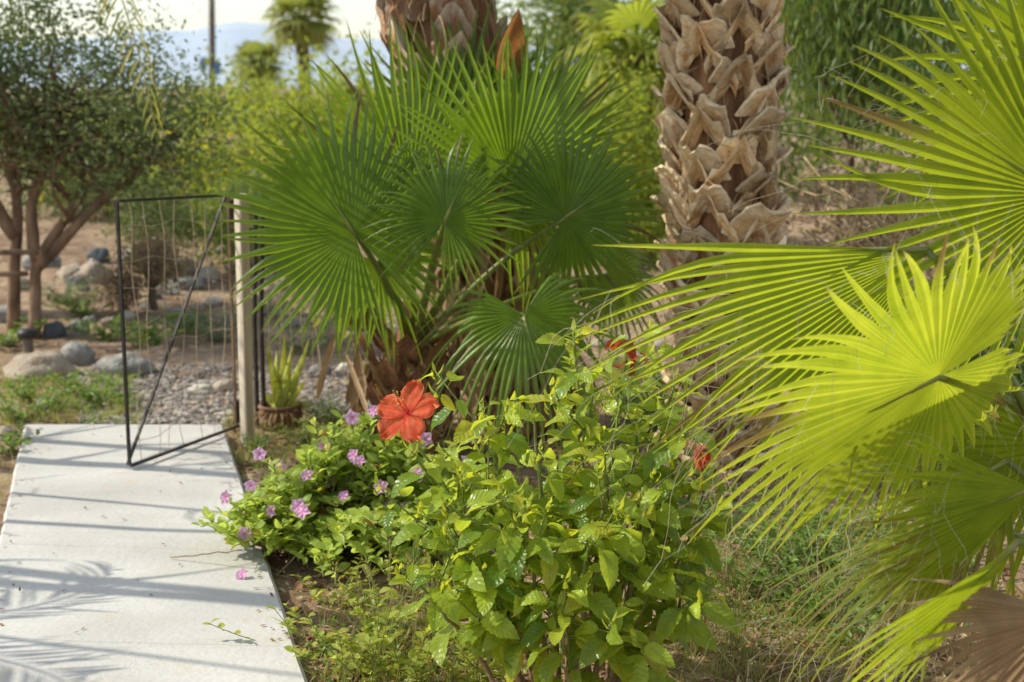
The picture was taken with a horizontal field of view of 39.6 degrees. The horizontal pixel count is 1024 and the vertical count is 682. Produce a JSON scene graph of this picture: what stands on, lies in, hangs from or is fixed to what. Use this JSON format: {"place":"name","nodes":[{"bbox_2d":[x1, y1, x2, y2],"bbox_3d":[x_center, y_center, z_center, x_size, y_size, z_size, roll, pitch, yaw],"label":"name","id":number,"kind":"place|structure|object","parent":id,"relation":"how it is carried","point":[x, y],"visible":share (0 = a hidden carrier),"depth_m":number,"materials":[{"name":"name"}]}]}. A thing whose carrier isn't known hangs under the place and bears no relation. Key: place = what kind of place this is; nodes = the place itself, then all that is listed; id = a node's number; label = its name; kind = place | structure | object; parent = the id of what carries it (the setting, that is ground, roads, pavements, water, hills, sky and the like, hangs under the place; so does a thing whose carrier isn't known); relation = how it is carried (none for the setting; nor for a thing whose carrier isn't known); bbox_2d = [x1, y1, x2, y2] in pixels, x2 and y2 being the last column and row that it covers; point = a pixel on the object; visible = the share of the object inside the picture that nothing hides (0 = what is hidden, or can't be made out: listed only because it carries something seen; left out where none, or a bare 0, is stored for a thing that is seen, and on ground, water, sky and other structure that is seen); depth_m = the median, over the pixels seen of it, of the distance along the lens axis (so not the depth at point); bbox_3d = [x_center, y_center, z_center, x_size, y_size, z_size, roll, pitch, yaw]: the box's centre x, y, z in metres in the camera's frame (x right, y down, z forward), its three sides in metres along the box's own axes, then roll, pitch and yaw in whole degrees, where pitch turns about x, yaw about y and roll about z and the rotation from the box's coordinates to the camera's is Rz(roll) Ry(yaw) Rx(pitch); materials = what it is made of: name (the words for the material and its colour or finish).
{"place":"outdoors","nodes":[
{"label":"outdoors","id":0,"kind":"place"},
{"bbox_2d":[0,424,307,681],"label":"path","id":1,"kind":"structure","parent":0,"point":[93,562],"depth_m":4.48,"materials":[{"name":"concrete"}]},
{"bbox_2d":[0,426,296,640],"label":"path debris","id":2,"kind":"object","parent":1,"relation":"on","point":[271,594],"visible":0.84,"depth_m":4.37,"materials":[{"name":"brown plant"}]},
{"bbox_2d":[115,194,239,466],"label":"gate","id":3,"kind":"structure","parent":1,"relation":"on","point":[236,401],"depth_m":5.85,"materials":[{"name":"black metal"}]},
{"bbox_2d":[0,21,968,87],"bbox_3d":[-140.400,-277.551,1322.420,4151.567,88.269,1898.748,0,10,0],"label":"hills","id":4,"kind":"structure","parent":0,"point":[230,34],"depth_m":1656.09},
{"bbox_2d":[0,0,994,45],"label":"sky","id":5,"kind":"structure","parent":0,"point":[358,13],"materials":[{"name":"white"}]},
{"bbox_2d":[0,88,1023,681],"bbox_3d":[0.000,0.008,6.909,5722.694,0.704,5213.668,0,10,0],"label":"ground","id":6,"kind":"structure","parent":0,"point":[80,244],"depth_m":8.27,"materials":[{"name":"soil"}]},
{"bbox_2d":[0,249,38,276],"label":"wooden rail","id":7,"kind":"object","parent":6,"relation":"on","point":[16,252],"visible":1,"depth_m":8.60,"materials":[{"name":"brown wood"}]},
{"bbox_2d":[0,408,39,454],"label":"weed","id":8,"kind":"object","parent":6,"relation":"on","point":[6,438],"visible":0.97,"depth_m":6.10,"materials":[{"name":"green plant"}]},
{"bbox_2d":[0,317,51,346],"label":"weed","id":9,"kind":"object","parent":6,"relation":"on","point":[9,341],"visible":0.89,"depth_m":8.68,"materials":[{"name":"green plant"}]},
{"bbox_2d":[4,376,50,402],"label":"weed","id":10,"kind":"object","parent":6,"relation":"on","point":[18,393],"visible":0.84,"depth_m":7.06,"materials":[{"name":"green plant"}]},
{"bbox_2d":[17,328,37,352],"bbox_3d":[-2.884,0.045,8.478,0.120,0.247,0.122,0,10,0],"label":"garden lamp","id":11,"kind":"object","parent":6,"relation":"on","point":[26,335],"visible":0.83,"depth_m":8.44,"materials":[{"name":"black plastic"}]},
{"bbox_2d":[0,385,73,423],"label":"weed","id":12,"kind":"object","parent":6,"relation":"on","point":[7,408],"visible":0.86,"depth_m":6.70,"materials":[{"name":"green plant"}]},
{"bbox_2d":[3,350,77,383],"bbox_3d":[-2.571,0.136,7.704,0.344,0.160,0.333,7,12,33],"label":"rock","id":13,"kind":"object","parent":6,"relation":"on","point":[37,361],"visible":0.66,"depth_m":7.62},
{"bbox_2d":[21,255,61,269],"bbox_3d":[-3.744,-0.664,11.322,0.297,0.177,0.255,0,10,0],"label":"rock","id":14,"kind":"object","parent":6,"relation":"on","point":[26,262],"visible":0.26,"depth_m":11.24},
{"bbox_2d":[0,382,104,413],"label":"weed","id":15,"kind":"object","parent":6,"relation":"on","point":[31,393],"visible":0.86,"depth_m":6.90,"materials":[{"name":"green plant"}]},
{"bbox_2d":[42,320,67,337],"bbox_3d":[-2.860,-0.074,8.908,0.164,0.107,0.128,0,10,0],"label":"rock","id":16,"kind":"object","parent":6,"relation":"on","point":[56,329],"visible":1,"depth_m":8.86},
{"bbox_2d":[21,275,104,303],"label":"scrub","id":17,"kind":"object","parent":6,"relation":"on","point":[69,286],"visible":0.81,"depth_m":9.99,"materials":[{"name":"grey plant"}]},
{"bbox_2d":[57,263,80,280],"bbox_3d":[-3.356,-0.523,10.835,0.229,0.133,0.193,0,10,0],"label":"rock","id":18,"kind":"object","parent":6,"relation":"on","point":[70,270],"visible":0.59,"depth_m":10.77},
{"bbox_2d":[21,367,120,396],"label":"weed","id":19,"kind":"object","parent":6,"relation":"on","point":[73,373],"visible":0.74,"depth_m":7.24,"materials":[{"name":"green plant"}]},
{"bbox_2d":[60,341,95,365],"bbox_3d":[-2.496,0.072,8.143,0.219,0.137,0.194,0,10,0],"label":"rock","id":20,"kind":"object","parent":6,"relation":"on","point":[77,353],"visible":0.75,"depth_m":8.09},
{"bbox_2d":[20,310,142,342],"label":"weed","id":21,"kind":"object","parent":6,"relation":"on","point":[102,334],"visible":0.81,"depth_m":8.85,"materials":[{"name":"green plant"}]},
{"bbox_2d":[54,379,117,409],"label":"weed","id":22,"kind":"object","parent":6,"relation":"on","point":[99,399],"visible":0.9,"depth_m":6.95,"materials":[{"name":"green plant"}]},
{"bbox_2d":[74,261,112,283],"bbox_3d":[-3.179,-0.522,10.829,0.300,0.175,0.256,0,10,0],"label":"rock","id":23,"kind":"object","parent":6,"relation":"on","point":[87,270],"visible":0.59,"depth_m":10.73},
{"bbox_2d":[0,75,192,223],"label":"flowering shrub","id":24,"kind":"object","parent":6,"relation":"on","point":[46,199],"visible":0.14,"depth_m":13.64,"materials":[{"name":"green plant"}]},
{"bbox_2d":[42,288,152,317],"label":"weed","id":25,"kind":"object","parent":6,"relation":"on","point":[80,309],"visible":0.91,"depth_m":9.38,"materials":[{"name":"green plant"}]},
{"bbox_2d":[86,247,110,262],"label":"rock","id":26,"kind":"object","parent":6,"relation":"on","point":[99,254],"visible":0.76,"depth_m":11.41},
{"bbox_2d":[0,61,224,176],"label":"leafy tree","id":27,"kind":"object","parent":6,"relation":"on","point":[22,96],"visible":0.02,"depth_m":18.88,"materials":[{"name":"green plant"}]},
{"bbox_2d":[89,370,142,407],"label":"weed","id":28,"kind":"object","parent":6,"relation":"on","point":[119,397],"visible":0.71,"depth_m":7.04,"materials":[{"name":"green plant"}]},
{"bbox_2d":[90,232,153,317],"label":"shrub","id":29,"kind":"object","parent":6,"relation":"on","point":[111,287],"visible":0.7,"depth_m":9.42,"materials":[{"name":"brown plant"}]},
{"bbox_2d":[96,351,155,376],"bbox_3d":[-2.110,0.121,7.758,0.316,0.134,0.260,0,10,0],"label":"rock","id":30,"kind":"object","parent":6,"relation":"on","point":[111,363],"visible":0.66,"depth_m":7.69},
{"bbox_2d":[91,0,162,140],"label":"feather palm","id":31,"kind":"object","parent":6,"relation":"on","point":[128,54],"visible":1,"depth_m":6.66,"materials":[{"name":"green plant"}]},
{"bbox_2d":[0,0,293,339],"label":"spreading tree","id":32,"kind":"object","parent":6,"relation":"on","point":[79,115],"visible":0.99,"depth_m":8.54,"materials":[{"name":"green plant"}]},
{"bbox_2d":[105,313,189,348],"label":"weed","id":33,"kind":"object","parent":6,"relation":"on","point":[151,337],"visible":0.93,"depth_m":8.65,"materials":[{"name":"green plant"}]},
{"bbox_2d":[103,215,203,312],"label":"shrub","id":34,"kind":"object","parent":6,"relation":"on","point":[154,264],"visible":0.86,"depth_m":9.58,"materials":[{"name":"brown plant"}]},
{"bbox_2d":[83,164,224,280],"bbox_3d":[-2.681,-0.885,10.733,1.021,1.128,1.246,-2,10,-13],"label":"shrub","id":35,"kind":"object","parent":6,"relation":"on","point":[178,231],"visible":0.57,"depth_m":10.67,"materials":[{"name":"green plant"}]},
{"bbox_2d":[103,33,252,129],"bbox_3d":[-8.041,-5.720,33.807,4.737,3.145,5.128,0,10,0],"label":"leafy tree","id":36,"kind":"object","parent":6,"relation":"on","point":[199,66],"visible":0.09,"depth_m":33.24,"materials":[{"name":"green plant"}]},
{"bbox_2d":[168,276,203,289],"bbox_3d":[-2.422,-0.433,10.567,0.267,0.091,0.232,0,10,0],"label":"rock","id":37,"kind":"object","parent":6,"relation":"on","point":[198,281],"visible":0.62,"depth_m":10.50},
{"bbox_2d":[148,308,229,334],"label":"weed","id":38,"kind":"object","parent":6,"relation":"on","point":[173,314],"visible":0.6,"depth_m":8.97,"materials":[{"name":"green plant"}]},
{"bbox_2d":[119,81,296,243],"bbox_3d":[-2.603,-1.613,12.836,1.910,1.444,2.062,0,10,0],"label":"flowering shrub","id":39,"kind":"object","parent":6,"relation":"on","point":[244,164],"visible":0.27,"depth_m":12.63,"materials":[{"name":"green plant"}]},
{"bbox_2d":[198,265,218,280],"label":"rock","id":40,"kind":"object","parent":6,"relation":"on","point":[212,271],"visible":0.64,"depth_m":10.85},
{"bbox_2d":[199,0,220,95],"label":"utility pole","id":41,"kind":"object","parent":6,"relation":"on","point":[215,64],"visible":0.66,"depth_m":37.17,"materials":[{"name":"grey wood"}]},
{"bbox_2d":[77,362,369,425],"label":"gravel","id":42,"kind":"structure","parent":6,"relation":"on","point":[180,408],"depth_m":7.19,"materials":[{"name":"gravel"}]},
{"bbox_2d":[187,384,211,395],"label":"rock","id":43,"kind":"object","parent":42,"relation":"on","point":[203,391],"visible":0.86,"depth_m":7.24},
{"bbox_2d":[213,379,237,392],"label":"rock","id":44,"kind":"object","parent":42,"relation":"on","point":[227,387],"visible":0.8,"depth_m":7.27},
{"bbox_2d":[146,44,310,134],"bbox_3d":[-5.583,-4.906,29.505,3.790,2.601,3.861,-5,11,-24],"label":"leafy tree","id":45,"kind":"object","parent":6,"relation":"on","point":[226,85],"visible":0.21,"depth_m":29.27,"materials":[{"name":"green plant"}]},
{"bbox_2d":[175,141,304,273],"bbox_3d":[-2.013,-1.041,11.191,1.468,1.079,1.784,-9,14,-43],"label":"shrub","id":46,"kind":"object","parent":6,"relation":"on","point":[242,186],"visible":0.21,"depth_m":11.15,"materials":[{"name":"green plant"}]},
{"bbox_2d":[234,194,254,446],"bbox_3d":[-1.155,-0.067,6.142,0.051,1.132,0.052,9,13,40],"label":"wooden post","id":47,"kind":"object","parent":6,"relation":"on","point":[246,392],"visible":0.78,"depth_m":6.13,"materials":[{"name":"beige wood"}]},
{"bbox_2d":[181,307,307,342],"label":"scrub","id":48,"kind":"object","parent":6,"relation":"on","point":[215,335],"visible":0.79,"depth_m":8.74,"materials":[{"name":"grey plant"}]},
{"bbox_2d":[227,38,289,119],"bbox_3d":[-5.780,-5.870,32.463,1.514,2.064,1.513,0,10,0],"label":"fan palm","id":49,"kind":"object","parent":6,"relation":"on","point":[252,48],"visible":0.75,"depth_m":32.12,"materials":[{"name":"green plant"}]},
{"bbox_2d":[242,433,275,455],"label":"weed","id":50,"kind":"object","parent":6,"relation":"on","point":[265,442],"visible":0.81,"depth_m":6.08,"materials":[{"name":"green plant"}]},
{"bbox_2d":[225,290,309,317],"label":"scrub","id":51,"kind":"object","parent":6,"relation":"on","point":[272,305],"visible":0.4,"depth_m":9.48,"materials":[{"name":"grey plant"}]},
{"bbox_2d":[203,603,350,659],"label":"seedling","id":52,"kind":"object","parent":6,"relation":"on","point":[293,649],"visible":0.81,"depth_m":3.91,"materials":[{"name":"green plant"}]},
{"bbox_2d":[254,395,309,431],"bbox_3d":[-1.069,0.332,6.578,0.316,0.152,0.334,-9,14,-42],"label":"clay pot","id":53,"kind":"object","parent":6,"relation":"on","point":[274,416],"visible":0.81,"depth_m":6.49,"materials":[{"name":"brown ceramic"}]},
{"bbox_2d":[266,332,310,408],"bbox_3d":[-1.024,0.146,6.522,0.197,0.370,0.271,-5,11,-27],"label":"aloe","id":54,"kind":"object","parent":53,"relation":"in","point":[286,390],"visible":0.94,"depth_m":6.54,"materials":[{"name":"green plant"}]},
{"bbox_2d":[178,18,391,175],"bbox_3d":[-2.211,-2.764,16.836,3.339,2.053,3.476,0,10,0],"label":"leafy tree","id":55,"kind":"object","parent":6,"relation":"on","point":[296,123],"visible":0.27,"depth_m":16.38,"materials":[{"name":"green plant"}]},
{"bbox_2d":[257,0,343,116],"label":"fan palm","id":56,"kind":"object","parent":6,"relation":"on","point":[298,27],"visible":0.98,"depth_m":34.76,"materials":[{"name":"green plant"}]},
{"bbox_2d":[257,314,349,355],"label":"scrub","id":57,"kind":"object","parent":6,"relation":"on","point":[297,346],"visible":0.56,"depth_m":8.38,"materials":[{"name":"green plant"}]},
{"bbox_2d":[259,413,359,445],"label":"yellow weed","id":58,"kind":"object","parent":6,"relation":"on","point":[302,436],"visible":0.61,"depth_m":6.31,"materials":[{"name":"green plant"}]},
{"bbox_2d":[170,404,470,590],"bbox_3d":[-0.594,0.485,4.621,1.016,0.538,0.764,0,10,0],"label":"periwinkle bush","id":59,"kind":"object","parent":6,"relation":"on","point":[325,507],"visible":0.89,"depth_m":4.64,"materials":[{"name":"green plant"}]},
{"bbox_2d":[252,214,394,431],"bbox_3d":[-0.671,-0.101,6.827,1.231,1.112,0.089,-8,13,-36],"label":"wire fence","id":60,"kind":"object","parent":6,"relation":"on","point":[261,341],"visible":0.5,"depth_m":6.49,"materials":[{"name":"black metal"}]},
{"bbox_2d":[296,388,370,428],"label":"silver weed","id":61,"kind":"object","parent":6,"relation":"on","point":[329,405],"visible":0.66,"depth_m":6.54,"materials":[{"name":"grey plant"}]},
{"bbox_2d":[290,555,401,607],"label":"seedling","id":62,"kind":"object","parent":6,"relation":"on","point":[375,571],"visible":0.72,"depth_m":4.30,"materials":[{"name":"green plant"}]},
{"bbox_2d":[297,572,402,681],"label":"leggy plant","id":63,"kind":"object","parent":6,"relation":"on","point":[388,614],"visible":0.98,"depth_m":3.65,"materials":[{"name":"green plant"}]},
{"bbox_2d":[313,295,388,432],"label":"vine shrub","id":64,"kind":"object","parent":6,"relation":"on","point":[318,321],"visible":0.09,"depth_m":5.99,"materials":[{"name":"green plant"}]},
{"bbox_2d":[55,245,661,380],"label":"stone chips","id":65,"kind":"object","parent":6,"relation":"on","point":[343,355],"visible":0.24,"depth_m":8.81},
{"bbox_2d":[329,604,418,680],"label":"seedling","id":66,"kind":"object","parent":6,"relation":"on","point":[363,638],"visible":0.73,"depth_m":3.73,"materials":[{"name":"green plant"}]},
{"bbox_2d":[348,584,403,630],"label":"seedling","id":67,"kind":"object","parent":6,"relation":"on","point":[367,599],"visible":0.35,"depth_m":4.07,"materials":[{"name":"green plant"}]},
{"bbox_2d":[332,537,438,654],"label":"seed grass","id":68,"kind":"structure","parent":6,"relation":"on","point":[372,581],"depth_m":3.94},
{"bbox_2d":[348,597,432,681],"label":"seedling","id":69,"kind":"object","parent":6,"relation":"on","point":[412,660],"visible":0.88,"depth_m":3.73,"materials":[{"name":"green plant"}]},
{"bbox_2d":[394,579,442,626],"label":"seedling","id":70,"kind":"object","parent":6,"relation":"on","point":[423,606],"visible":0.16,"depth_m":4.14,"materials":[{"name":"green plant"}]},
{"bbox_2d":[382,552,457,652],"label":"seed grass","id":71,"kind":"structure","parent":6,"relation":"on","point":[424,562],"depth_m":3.91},
{"bbox_2d":[370,414,489,476],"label":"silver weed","id":72,"kind":"object","parent":6,"relation":"on","point":[443,445],"visible":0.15,"depth_m":5.76,"materials":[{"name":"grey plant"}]},
{"bbox_2d":[209,0,672,484],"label":"fan palm","id":73,"kind":"object","parent":6,"relation":"on","point":[444,152],"visible":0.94,"depth_m":5.35,"materials":[{"name":"green plant"}]},
{"bbox_2d":[0,367,917,681],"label":"ground cover","id":74,"kind":"object","parent":6,"relation":"on","point":[396,645],"visible":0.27,"depth_m":4.17,"materials":[{"name":"green plant"}]},
{"bbox_2d":[424,621,524,681],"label":"seedling","id":75,"kind":"object","parent":6,"relation":"on","point":[470,658],"visible":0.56,"depth_m":3.69,"materials":[{"name":"green plant"}]},
{"bbox_2d":[0,366,958,681],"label":"grass","id":76,"kind":"structure","parent":6,"relation":"on","point":[442,672],"depth_m":4.05,"materials":[{"name":"plant"}]},
{"bbox_2d":[375,0,598,450],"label":"palm tree","id":77,"kind":"object","parent":6,"relation":"on","point":[416,13],"visible":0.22,"depth_m":6.07,"materials":[{"name":"brown plant"}]},
{"bbox_2d":[373,318,744,681],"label":"hibiscus shrub","id":78,"kind":"object","parent":6,"relation":"on","point":[488,596],"visible":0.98,"depth_m":3.44,"materials":[{"name":"green plant"}]},
{"bbox_2d":[496,0,660,138],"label":"leafy tree","id":79,"kind":"object","parent":6,"relation":"on","point":[563,15],"visible":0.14,"depth_m":19.87,"materials":[{"name":"green plant"}]},
{"bbox_2d":[553,0,665,243],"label":"fan palm","id":80,"kind":"object","parent":6,"relation":"on","point":[641,15],"visible":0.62,"depth_m":12.00,"materials":[{"name":"green plant"}]},
{"bbox_2d":[556,18,667,272],"bbox_3d":[1.010,-1.531,11.368,2.023,2.006,2.005,0,10,0],"label":"leafy tree","id":81,"kind":"object","parent":6,"relation":"on","point":[643,142],"visible":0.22,"depth_m":11.12,"materials":[{"name":"green plant"}]},
{"bbox_2d":[220,312,1023,681],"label":"leaf litter","id":82,"kind":"object","parent":6,"relation":"on","point":[464,622],"visible":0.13,"depth_m":4.24,"materials":[{"name":"plant"}]},
{"bbox_2d":[587,338,671,431],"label":"shrub","id":83,"kind":"object","parent":6,"relation":"on","point":[635,400],"visible":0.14,"depth_m":6.75,"materials":[{"name":"green plant"}]},
{"bbox_2d":[673,540,750,663],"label":"seed grass","id":84,"kind":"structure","parent":6,"relation":"on","point":[695,644],"depth_m":3.92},
{"bbox_2d":[649,0,808,481],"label":"palm tree","id":85,"kind":"object","parent":6,"relation":"on","point":[726,71],"visible":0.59,"depth_m":5.51,"materials":[{"name":"brown plant"}]},
{"bbox_2d":[676,461,809,532],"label":"ground plant","id":86,"kind":"object","parent":6,"relation":"on","point":[764,507],"visible":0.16,"depth_m":5.08,"materials":[{"name":"green plant"}]},
{"bbox_2d":[590,0,911,203],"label":"leafy tree","id":87,"kind":"object","parent":6,"relation":"on","point":[797,147],"visible":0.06,"depth_m":15.38,"materials":[{"name":"green plant"}]},
{"bbox_2d":[676,515,825,600],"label":"ground plant","id":88,"kind":"object","parent":6,"relation":"on","point":[760,578],"visible":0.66,"depth_m":4.39,"materials":[{"name":"green plant"}]},
{"bbox_2d":[699,538,810,663],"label":"seed grass","id":89,"kind":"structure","parent":6,"relation":"on","point":[726,569],"depth_m":3.95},
{"bbox_2d":[690,476,819,552],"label":"ground plant","id":90,"kind":"object","parent":6,"relation":"on","point":[737,528],"visible":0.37,"depth_m":4.87,"materials":[{"name":"green plant"}]},
{"bbox_2d":[505,0,1023,681],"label":"fan palm","id":91,"kind":"object","parent":6,"relation":"on","point":[863,356],"visible":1,"depth_m":2.87,"materials":[{"name":"green plant"}]},
{"bbox_2d":[697,504,859,571],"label":"ground plant","id":92,"kind":"object","parent":6,"relation":"on","point":[744,510],"visible":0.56,"depth_m":4.63,"materials":[{"name":"green plant"}]},
{"bbox_2d":[741,473,871,536],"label":"ground plant","id":93,"kind":"object","parent":6,"relation":"on","point":[805,508],"visible":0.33,"depth_m":5.03,"materials":[{"name":"green plant"}]},
{"bbox_2d":[742,493,885,575],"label":"ground plant","id":94,"kind":"object","parent":6,"relation":"on","point":[823,536],"visible":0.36,"depth_m":4.63,"materials":[{"name":"green plant"}]},
{"bbox_2d":[737,532,923,622],"bbox_3d":[0.895,0.731,4.269,0.450,0.188,0.653,-5,11,-26],"label":"ground plant","id":95,"kind":"object","parent":6,"relation":"on","point":[810,604],"visible":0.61,"depth_m":4.20,"materials":[{"name":"green plant"}]},
{"bbox_2d":[776,498,902,573],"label":"ground plant","id":96,"kind":"object","parent":6,"relation":"on","point":[820,533],"visible":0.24,"depth_m":4.66,"materials":[{"name":"green plant"}]},
{"bbox_2d":[730,559,977,669],"bbox_3d":[0.936,0.790,3.953,0.538,0.188,0.598,-8,13,-39],"label":"ground plant","id":97,"kind":"object","parent":6,"relation":"on","point":[862,628],"visible":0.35,"depth_m":3.98,"materials":[{"name":"green plant"}]},
{"bbox_2d":[777,98,958,282],"bbox_3d":[1.841,-0.517,7.660,1.427,1.624,1.273,5,11,27],"label":"shrub","id":98,"kind":"object","parent":6,"relation":"on","point":[839,221],"visible":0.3,"depth_m":7.53,"materials":[{"name":"brown plant"}]},
{"bbox_2d":[771,0,996,245],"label":"weeping tree","id":99,"kind":"object","parent":6,"relation":"on","point":[822,27],"visible":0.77,"depth_m":8.71,"materials":[{"name":"green plant"}]},
{"bbox_2d":[779,0,1015,246],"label":"leafy tree","id":100,"kind":"object","parent":6,"relation":"on","point":[873,162],"visible":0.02,"depth_m":12.81,"materials":[{"name":"green plant"}]},
{"bbox_2d":[779,137,1019,343],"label":"bare branches","id":101,"kind":"object","parent":6,"relation":"on","point":[874,217],"visible":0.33,"depth_m":6.57,"materials":[{"name":"wood"}]},
{"bbox_2d":[786,480,1018,537],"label":"ground plant","id":102,"kind":"object","parent":6,"relation":"on","point":[891,511],"visible":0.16,"depth_m":4.95,"materials":[{"name":"green plant"}]},
{"bbox_2d":[794,530,1021,608],"bbox_3d":[1.190,0.729,4.236,0.632,0.188,0.690,3,11,16],"label":"ground plant","id":103,"kind":"object","parent":6,"relation":"on","point":[834,543],"visible":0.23,"depth_m":4.26,"materials":[{"name":"green plant"}]},
{"bbox_2d":[909,260,1023,472],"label":"shrub","id":104,"kind":"object","parent":6,"relation":"on","point":[1019,379],"visible":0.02,"depth_m":5.56,"materials":[{"name":"green plant"}]},
{"bbox_2d":[918,565,1023,681],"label":"fallen palm leaf","id":105,"kind":"object","parent":6,"relation":"on","point":[955,651],"visible":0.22,"depth_m":3.48,"materials":[{"name":"plant"}]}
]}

